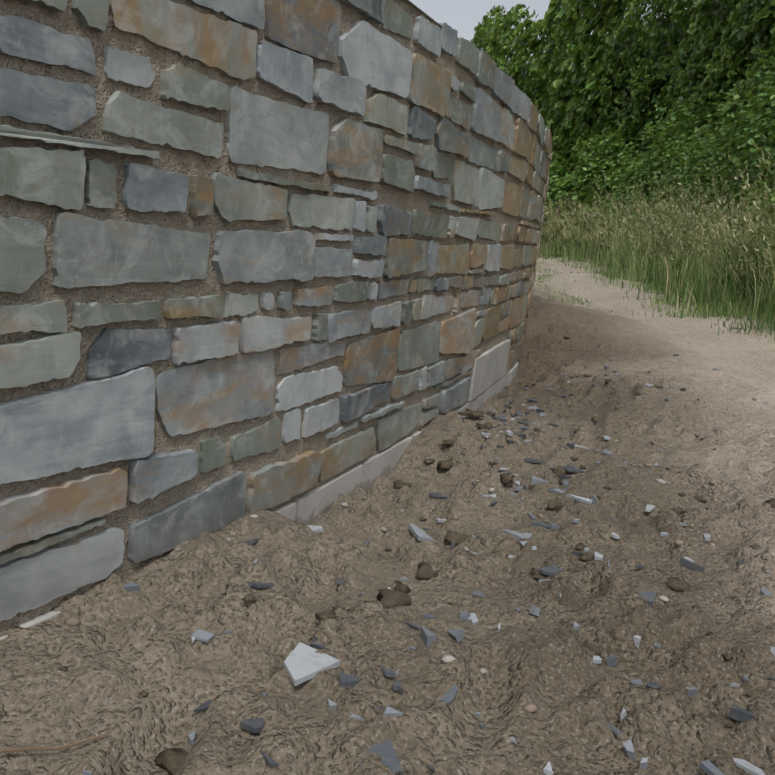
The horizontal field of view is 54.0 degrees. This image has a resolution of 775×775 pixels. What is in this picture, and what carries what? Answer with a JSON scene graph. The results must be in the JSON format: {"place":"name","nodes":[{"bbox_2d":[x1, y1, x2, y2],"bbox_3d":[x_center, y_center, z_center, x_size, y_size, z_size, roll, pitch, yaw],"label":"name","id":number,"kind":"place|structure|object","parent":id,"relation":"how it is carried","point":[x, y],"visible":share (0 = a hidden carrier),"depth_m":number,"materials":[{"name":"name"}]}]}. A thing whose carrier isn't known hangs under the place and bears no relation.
{"place":"outdoors","nodes":[
{"label":"outdoors","id":0,"kind":"place"},
{"bbox_2d":[0,339,518,640],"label":"footing wall","id":1,"kind":"structure","parent":0,"point":[491,376],"depth_m":2.74,"materials":[{"name":"grey concrete"}]},
{"bbox_2d":[0,255,774,774],"bbox_3d":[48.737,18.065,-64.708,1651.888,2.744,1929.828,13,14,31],"label":"ground","id":2,"kind":"structure","parent":0,"point":[118,649],"depth_m":1.64,"materials":[{"name":"soil"}]},
{"bbox_2d":[0,733,106,752],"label":"twig","id":3,"kind":"object","parent":2,"relation":"on","point":[42,748],"visible":0.98,"depth_m":1.14,"materials":[{"name":"brown wood"}]},
{"bbox_2d":[0,0,551,630],"bbox_3d":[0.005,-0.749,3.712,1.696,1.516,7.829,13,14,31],"label":"stone wall","id":4,"kind":"structure","parent":2,"relation":"on","point":[228,378],"depth_m":1.79,"materials":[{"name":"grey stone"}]},
{"bbox_2d":[64,264,766,712],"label":"pebbles","id":5,"kind":"object","parent":2,"relation":"on","point":[530,708],"visible":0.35,"depth_m":2.08,"materials":[{"name":"grey stone"}]},
{"bbox_2d":[60,335,774,774],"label":"soil clods","id":6,"kind":"object","parent":2,"relation":"on","point":[170,761],"visible":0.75,"depth_m":1.89,"materials":[{"name":"brown soil"}]},
{"bbox_2d":[404,0,441,26],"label":"metal rod","id":7,"kind":"object","parent":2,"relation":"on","point":[414,6],"depth_m":2.42,"materials":[{"name":"silver metal"}]},
{"bbox_2d":[83,309,774,774],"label":"slate chips","id":8,"kind":"object","parent":2,"relation":"on","point":[303,663],"visible":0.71,"depth_m":1.50,"materials":[{"name":"grey stone"}]},
{"bbox_2d":[506,407,527,421],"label":"pebbles","id":9,"kind":"object","parent":2,"relation":"on","point":[512,412],"visible":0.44,"depth_m":3.84,"materials":[{"name":"stone"}]},
{"bbox_2d":[471,0,774,231],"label":"trees","id":10,"kind":"object","parent":2,"relation":"on","point":[577,60],"depth_m":19.59,"materials":[{"name":"green plant"}]},
{"bbox_2d":[543,48,774,260],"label":"bushes","id":11,"kind":"object","parent":2,"relation":"on","point":[635,165],"visible":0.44,"depth_m":13.68,"materials":[{"name":"green plant"}]},
{"bbox_2d":[409,0,695,70],"label":"sky","id":12,"kind":"structure","parent":0,"point":[463,16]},
{"bbox_2d":[534,259,626,315],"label":"grass","id":13,"kind":"structure","parent":0,"point":[543,289],"depth_m":10.04,"materials":[{"name":"green plant"}]},
{"bbox_2d":[538,251,774,343],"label":"track edge grass","id":14,"kind":"structure","parent":0,"point":[705,311],"depth_m":7.82,"materials":[{"name":"green plant"}]},
{"bbox_2d":[539,144,774,328],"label":"verge grass","id":15,"kind":"structure","parent":0,"point":[766,302],"depth_m":8.93,"materials":[{"name":"green plant"}]},
{"bbox_2d":[541,135,774,284],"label":"grass seed heads","id":16,"kind":"object","parent":15,"relation":"attached to","point":[585,234],"depth_m":10.42,"materials":[{"name":"green plant"}]}
]}

